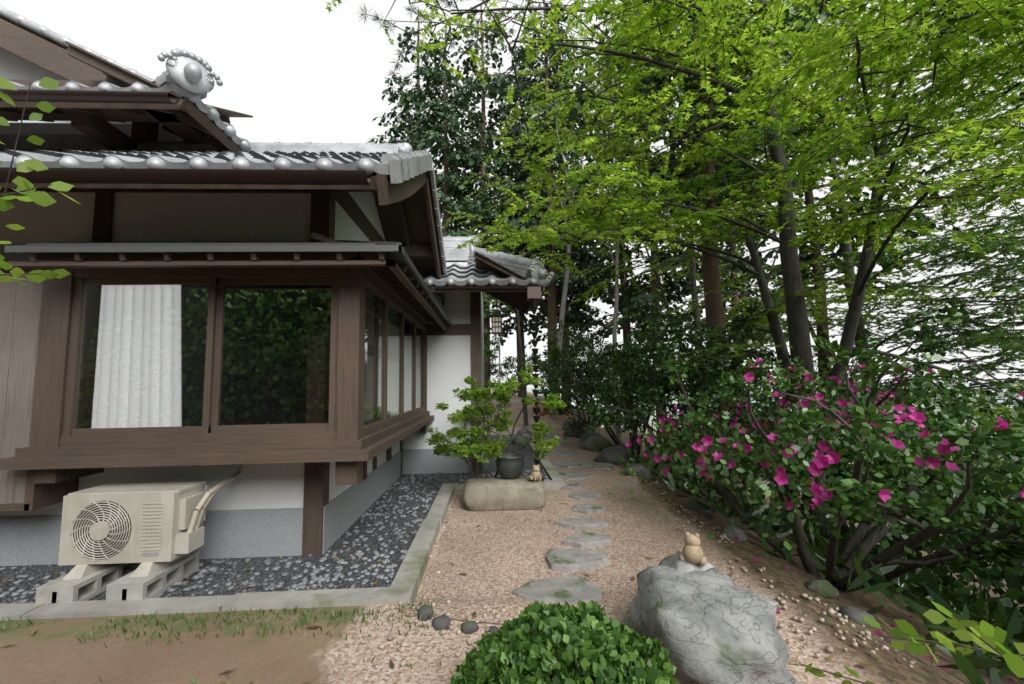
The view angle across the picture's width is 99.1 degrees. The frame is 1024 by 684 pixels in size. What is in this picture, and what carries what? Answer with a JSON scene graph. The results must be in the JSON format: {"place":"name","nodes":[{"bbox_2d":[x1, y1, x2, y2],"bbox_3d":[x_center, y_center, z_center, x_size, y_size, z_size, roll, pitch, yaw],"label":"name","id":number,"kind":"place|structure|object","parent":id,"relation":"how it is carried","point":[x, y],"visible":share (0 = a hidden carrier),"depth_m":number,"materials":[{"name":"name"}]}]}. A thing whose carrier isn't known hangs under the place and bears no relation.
{"place":"outdoors","nodes":[
{"label":"outdoors","id":0,"kind":"place"},
{"bbox_2d":[357,0,528,79],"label":"branch","id":1,"kind":"object","parent":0,"point":[511,30],"depth_m":8.86,"materials":[{"name":"green plant"}]},
{"bbox_2d":[0,599,896,683],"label":"grass","id":2,"kind":"structure","parent":0,"point":[305,613],"depth_m":2.12,"materials":[{"name":"green plant"}]},
{"bbox_2d":[0,385,1023,683],"bbox_3d":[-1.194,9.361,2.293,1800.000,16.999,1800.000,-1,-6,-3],"label":"ground","id":3,"kind":"structure","parent":0,"point":[52,651],"depth_m":2.00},
{"bbox_2d":[0,48,484,565],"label":"house walls","id":4,"kind":"structure","parent":3,"relation":"on","point":[254,510],"depth_m":3.25,"materials":[{"name":"white paint"}]},
{"bbox_2d":[0,262,78,510],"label":"shutter box","id":5,"kind":"object","parent":4,"relation":"attached to","point":[23,315],"visible":0.46,"depth_m":2.81,"materials":[{"name":"brown wood"}]},
{"bbox_2d":[0,5,250,150],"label":"roof","id":6,"kind":"structure","parent":4,"relation":"attached to","point":[188,76],"depth_m":3.33,"materials":[{"name":"ceramic"}]},
{"bbox_2d":[0,18,252,152],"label":"roof eaves","id":7,"kind":"object","parent":6,"relation":"attached to","point":[73,62],"visible":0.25,"depth_m":3.70,"materials":[{"name":"brown wood"}]},
{"bbox_2d":[0,141,448,294],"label":"roof","id":8,"kind":"structure","parent":4,"relation":"attached to","point":[399,162],"depth_m":2.80,"materials":[{"name":"ceramic"}]},
{"bbox_2d":[0,171,444,305],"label":"roof eaves","id":9,"kind":"object","parent":8,"relation":"attached to","point":[403,213],"visible":0.45,"depth_m":4.56,"materials":[{"name":"brown wood"}]},
{"bbox_2d":[0,89,542,306],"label":"gutters","id":10,"kind":"object","parent":8,"relation":"attached to","point":[121,175],"visible":0.98,"depth_m":2.42,"materials":[{"name":"brown metal"}]},
{"bbox_2d":[531,307,543,480],"bbox_3d":[0.280,0.617,5.098,0.140,2.060,0.133,-1,-6,-3],"label":"rain chain","id":11,"kind":"object","parent":10,"relation":"hanging from","point":[535,360],"visible":0.59,"depth_m":5.11,"materials":[{"name":"brown metal"}]},
{"bbox_2d":[0,232,451,484],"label":"bay window","id":12,"kind":"structure","parent":4,"relation":"attached to","point":[110,396],"depth_m":2.85,"materials":[{"name":"brown wood"}]},
{"bbox_2d":[0,79,481,555],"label":"frame","id":13,"kind":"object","parent":4,"relation":"attached to","point":[100,132],"visible":0.35,"depth_m":3.56,"materials":[{"name":"brown wood"}]},
{"bbox_2d":[421,235,553,310],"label":"roof wing","id":14,"kind":"structure","parent":4,"relation":"attached to","point":[471,274],"depth_m":5.48,"materials":[{"name":"grey tile"}]},
{"bbox_2d":[428,251,542,314],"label":"roof eaves","id":15,"kind":"object","parent":14,"relation":"attached to","point":[518,300],"visible":0.28,"depth_m":5.54,"materials":[{"name":"brown wood"}]},
{"bbox_2d":[490,292,503,333],"bbox_3d":[-0.202,-0.491,5.661,0.180,0.770,0.180,-1,-6,-3],"label":"hanging lantern","id":16,"kind":"object","parent":14,"relation":"hanging from","point":[496,322],"visible":0.94,"depth_m":5.58,"materials":[{"name":"beige paper"}]},
{"bbox_2d":[0,434,549,603],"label":"pebble strip","id":17,"kind":"object","parent":3,"relation":"on","point":[386,525],"visible":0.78,"depth_m":2.90,"materials":[{"name":"gravel"}]},
{"bbox_2d":[35,464,243,603],"bbox_3d":[-2.232,1.129,2.703,0.744,0.657,0.664,-1,-6,-3],"label":"outdoor ac unit","id":18,"kind":"object","parent":17,"relation":"on","point":[133,541],"visible":0.99,"depth_m":2.53,"materials":[{"name":"plastic"}]},
{"bbox_2d":[498,336,501,439],"bbox_3d":[-0.250,0.980,9.086,0.031,2.200,0.031,2,-6,-25],"label":"garden pole","id":19,"kind":"object","parent":17,"relation":"on","point":[499,373],"visible":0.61,"depth_m":9.11,"materials":[{"name":"grey"}]},
{"bbox_2d":[0,434,564,620],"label":"kerb","id":20,"kind":"structure","parent":3,"relation":"on","point":[405,584],"depth_m":2.33,"materials":[{"name":"concrete"}]},
{"bbox_2d":[367,19,475,232],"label":"tree","id":21,"kind":"object","parent":3,"relation":"on","point":[395,129],"depth_m":20.02,"materials":[{"name":"green plant"}]},
{"bbox_2d":[0,447,875,683],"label":"fallen leaves","id":22,"kind":"object","parent":3,"relation":"on","point":[392,664],"visible":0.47,"depth_m":2.50,"materials":[{"name":"brown plant"}]},
{"bbox_2d":[396,28,513,333],"bbox_3d":[-2.325,-4.483,15.219,5.443,14.007,5.577,-1,-6,-3],"label":"tree","id":23,"kind":"object","parent":3,"relation":"on","point":[464,157],"depth_m":15.07,"materials":[{"name":"green plant"}]},
{"bbox_2d":[432,5,552,394],"bbox_3d":[-1.229,-6.005,17.736,5.987,17.007,6.080,-1,-6,-3],"label":"tree","id":24,"kind":"object","parent":3,"relation":"on","point":[498,82],"depth_m":17.89,"materials":[{"name":"green plant"}]},
{"bbox_2d":[484,327,513,382],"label":"path shrub","id":25,"kind":"object","parent":3,"relation":"on","point":[487,336],"depth_m":14.21,"materials":[{"name":"green plant"}]},
{"bbox_2d":[0,77,1023,683],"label":"leaves","id":26,"kind":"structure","parent":3,"relation":"on","point":[990,635],"depth_m":1.15,"materials":[{"name":"green plant"}]},
{"bbox_2d":[484,337,543,423],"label":"path shrub","id":27,"kind":"object","parent":3,"relation":"on","point":[494,357],"depth_m":12.44,"materials":[{"name":"green plant"}]},
{"bbox_2d":[460,38,584,396],"bbox_3d":[0.422,-6.242,20.802,5.751,18.005,6.077,-1,-6,-3],"label":"tree","id":28,"kind":"object","parent":3,"relation":"on","point":[507,327],"depth_m":20.80,"materials":[{"name":"green plant"}]},
{"bbox_2d":[532,404,568,415],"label":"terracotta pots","id":29,"kind":"object","parent":3,"relation":"on","point":[543,412],"visible":0.32,"depth_m":13.64,"materials":[{"name":"brown ceramic"}]},
{"bbox_2d":[482,0,624,394],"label":"tree","id":30,"kind":"object","parent":3,"relation":"on","point":[574,316],"depth_m":15.91,"materials":[{"name":"green plant"}]},
{"bbox_2d":[450,599,678,683],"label":"round shrub","id":31,"kind":"object","parent":3,"relation":"on","point":[537,643],"depth_m":1.33,"materials":[{"name":"green plant"}]},
{"bbox_2d":[513,22,634,403],"bbox_3d":[2.321,-6.375,20.704,6.057,19.005,6.126,-1,-6,-3],"label":"tree","id":32,"kind":"object","parent":3,"relation":"on","point":[586,313],"depth_m":20.38,"materials":[{"name":"green plant"}]},
{"bbox_2d":[498,65,651,418],"bbox_3d":[2.073,-2.745,13.274,4.899,10.047,3.955,-1,-6,-3],"label":"pale tree","id":33,"kind":"object","parent":3,"relation":"on","point":[562,313],"depth_m":13.19,"materials":[{"name":"green plant"}]},
{"bbox_2d":[531,337,632,431],"bbox_3d":[1.817,1.060,10.449,2.748,2.430,2.631,-1,-6,-3],"label":"path shrub","id":34,"kind":"object","parent":3,"relation":"on","point":[576,366],"depth_m":10.54,"materials":[{"name":"green plant"}]},
{"bbox_2d":[566,328,609,440],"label":"bamboo culms","id":35,"kind":"object","parent":3,"relation":"on","point":[591,404],"visible":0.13,"depth_m":11.49,"materials":[{"name":"green plant"}]},
{"bbox_2d":[561,325,607,401],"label":"bamboo leaves","id":36,"kind":"object","parent":35,"relation":"attached to","point":[587,352],"visible":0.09,"depth_m":11.61,"materials":[{"name":"green plant"}]},
{"bbox_2d":[538,321,639,424],"bbox_3d":[2.496,0.930,13.170,3.700,3.314,3.429,-1,-6,-3],"label":"path shrub","id":37,"kind":"object","parent":3,"relation":"on","point":[552,332],"depth_m":13.17,"materials":[{"name":"green plant"}]},
{"bbox_2d":[522,111,659,443],"bbox_3d":[2.658,-1.854,12.027,4.755,8.996,4.329,-1,-6,-3],"label":"pale tree","id":38,"kind":"object","parent":3,"relation":"on","point":[614,340],"depth_m":11.05,"materials":[{"name":"green plant"}]},
{"bbox_2d":[555,68,691,431],"bbox_3d":[4.221,-4.369,17.505,5.690,16.005,5.423,-1,-6,-3],"label":"tree","id":39,"kind":"object","parent":3,"relation":"on","point":[603,331],"depth_m":16.96,"materials":[{"name":"green plant"}]},
{"bbox_2d":[542,312,705,449],"bbox_3d":[2.411,0.955,8.879,3.575,2.834,3.741,-1,-6,-3],"label":"path shrub","id":40,"kind":"object","parent":3,"relation":"on","point":[572,370],"depth_m":8.47,"materials":[{"name":"green plant"}]},
{"bbox_2d":[528,313,744,462],"bbox_3d":[2.016,0.831,7.462,3.416,2.528,3.180,-1,-6,-3],"label":"path shrub","id":41,"kind":"object","parent":3,"relation":"on","point":[556,351],"depth_m":7.58,"materials":[{"name":"green plant"}]},
{"bbox_2d":[418,420,874,634],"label":"rocks","id":42,"kind":"object","parent":3,"relation":"on","point":[596,441],"visible":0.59,"depth_m":4.12,"materials":[{"name":"grey stone"}]},
{"bbox_2d":[568,0,739,461],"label":"tree","id":43,"kind":"object","parent":3,"relation":"on","point":[628,299],"depth_m":12.50,"materials":[{"name":"green plant"}]},
{"bbox_2d":[576,303,753,497],"bbox_3d":[2.002,0.809,5.601,2.591,2.353,2.895,-1,-6,-3],"label":"path shrub","id":44,"kind":"object","parent":3,"relation":"on","point":[693,388],"depth_m":5.08,"materials":[{"name":"green plant"}]},
{"bbox_2d":[325,0,1023,543],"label":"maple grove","id":45,"kind":"object","parent":3,"relation":"on","point":[997,26],"depth_m":4.98,"materials":[{"name":"green plant"}]},
{"bbox_2d":[443,171,599,311],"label":"maple young leaves","id":46,"kind":"object","parent":45,"relation":"attached to","point":[494,229],"visible":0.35,"depth_m":11.54,"materials":[{"name":"green plant"}]},
{"bbox_2d":[435,0,1023,498],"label":"maple leaves","id":47,"kind":"object","parent":45,"relation":"attached to","point":[995,312],"visible":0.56,"depth_m":5.89,"materials":[{"name":"green plant"}]},
{"bbox_2d":[574,301,789,476],"bbox_3d":[3.318,0.865,7.295,4.088,3.210,4.368,-1,-6,-3],"label":"path shrub","id":48,"kind":"object","parent":3,"relation":"on","point":[735,328],"depth_m":6.04,"materials":[{"name":"green plant"}]},
{"bbox_2d":[623,550,799,683],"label":"boulder","id":49,"kind":"object","parent":3,"relation":"on","point":[708,623],"visible":0.94,"depth_m":1.64,"materials":[{"name":"grey stone"}]},
{"bbox_2d":[568,0,864,502],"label":"tree","id":50,"kind":"object","parent":3,"relation":"on","point":[654,80],"depth_m":6.89,"materials":[{"name":"green plant"}]},
{"bbox_2d":[671,397,768,489],"bbox_3d":[5.489,2.585,10.828,3.687,3.148,3.462,-1,-6,-3],"label":"understory","id":51,"kind":"object","parent":3,"relation":"on","point":[742,424],"depth_m":10.61,"materials":[{"name":"green plant"}]},
{"bbox_2d":[662,93,818,487],"bbox_3d":[7.632,-2.567,15.014,4.820,15.006,5.023,-1,-6,-3],"label":"tree","id":52,"kind":"object","parent":3,"relation":"on","point":[751,292],"depth_m":14.83,"materials":[{"name":"green plant"}]},
{"bbox_2d":[672,402,852,511],"bbox_3d":[4.417,2.231,7.630,2.978,2.426,3.277,-1,-6,-3],"label":"understory","id":53,"kind":"object","parent":3,"relation":"on","point":[799,506],"depth_m":7.00,"materials":[{"name":"green plant"}]},
{"bbox_2d":[601,369,1023,557],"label":"azalea bush","id":54,"kind":"object","parent":3,"relation":"on","point":[909,437],"visible":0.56,"depth_m":2.96,"materials":[{"name":"green plant"}]},
{"bbox_2d":[625,368,1023,509],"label":"azalea flowers","id":55,"kind":"object","parent":54,"relation":"attached to","point":[820,461],"visible":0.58,"depth_m":2.78,"materials":[{"name":"pink plant"}]},
{"bbox_2d":[624,442,1023,683],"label":"soil bed","id":56,"kind":"object","parent":3,"relation":"on","point":[929,588],"depth_m":3.03,"materials":[{"name":"brown soil"}]},
{"bbox_2d":[640,307,1023,592],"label":"azalea bush","id":57,"kind":"object","parent":3,"relation":"on","point":[1013,553],"depth_m":2.63,"materials":[{"name":"green plant"}]},
{"bbox_2d":[717,0,959,533],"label":"tree","id":58,"kind":"object","parent":3,"relation":"on","point":[736,269],"depth_m":9.73,"materials":[{"name":"green plant"}]},
{"bbox_2d":[785,372,968,551],"bbox_3d":[4.956,1.968,6.097,2.433,3.302,2.450,-1,-6,-3],"label":"understory","id":59,"kind":"object","parent":3,"relation":"on","point":[837,470],"depth_m":5.66,"materials":[{"name":"green plant"}]},
{"bbox_2d":[821,445,1023,642],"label":"understory","id":60,"kind":"object","parent":3,"relation":"on","point":[985,577],"depth_m":3.89,"materials":[{"name":"green plant"}]},
{"bbox_2d":[831,378,1023,604],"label":"understory","id":61,"kind":"object","parent":3,"relation":"on","point":[992,529],"depth_m":5.23,"materials":[{"name":"green plant"}]},
{"bbox_2d":[842,459,1023,608],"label":"understory","id":62,"kind":"object","parent":3,"relation":"on","point":[994,591],"depth_m":5.72,"materials":[{"name":"green plant"}]},
{"bbox_2d":[849,452,1022,607],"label":"understory","id":63,"kind":"object","parent":3,"relation":"on","point":[959,539],"depth_m":7.62,"materials":[{"name":"green plant"}]},
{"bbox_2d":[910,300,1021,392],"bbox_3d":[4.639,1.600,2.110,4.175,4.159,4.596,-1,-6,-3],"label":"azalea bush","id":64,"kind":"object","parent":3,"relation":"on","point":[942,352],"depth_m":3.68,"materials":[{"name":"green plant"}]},
{"bbox_2d":[1001,536,1023,606],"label":"understory","id":65,"kind":"object","parent":3,"relation":"on","point":[1012,588],"visible":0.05,"depth_m":5.61,"materials":[{"name":"green plant"}]},
{"bbox_2d":[0,0,1023,389],"label":"sky","id":66,"kind":"structure","parent":0,"point":[303,72],"materials":[{"name":"white"}]},
{"bbox_2d":[374,400,915,667],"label":"gravel path","id":67,"kind":"structure","parent":0,"point":[497,557],"depth_m":3.14,"materials":[{"name":"beige gravel"}]},
{"bbox_2d":[425,363,565,477],"bbox_3d":[-0.238,0.969,4.959,1.482,1.388,2.180,-1,-6,-3],"label":"wall shrub","id":68,"kind":"object","parent":67,"relation":"on","point":[491,449],"depth_m":4.43,"materials":[{"name":"green plant"}]},
{"bbox_2d":[463,453,546,510],"bbox_3d":[-0.076,1.391,4.350,0.808,0.501,0.410,-1,-6,-3],"label":"stone base with pot","id":69,"kind":"object","parent":67,"relation":"on","point":[509,489],"visible":0.9,"depth_m":4.16,"materials":[{"name":"grey stone"}]},
{"bbox_2d":[529,464,706,565],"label":"cat figurines","id":70,"kind":"object","parent":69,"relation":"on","point":[692,551],"visible":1,"depth_m":2.18,"materials":[{"name":"ceramic"}]},
{"bbox_2d":[511,424,614,604],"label":"stepping stones","id":71,"kind":"object","parent":67,"relation":"on","point":[571,590],"visible":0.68,"depth_m":3.00,"materials":[{"name":"grey stone"}]},
{"bbox_2d":[678,524,1013,680],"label":"fallen petals","id":72,"kind":"object","parent":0,"point":[876,631],"visible":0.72,"depth_m":2.87,"materials":[{"name":"pink plant"}]}
]}

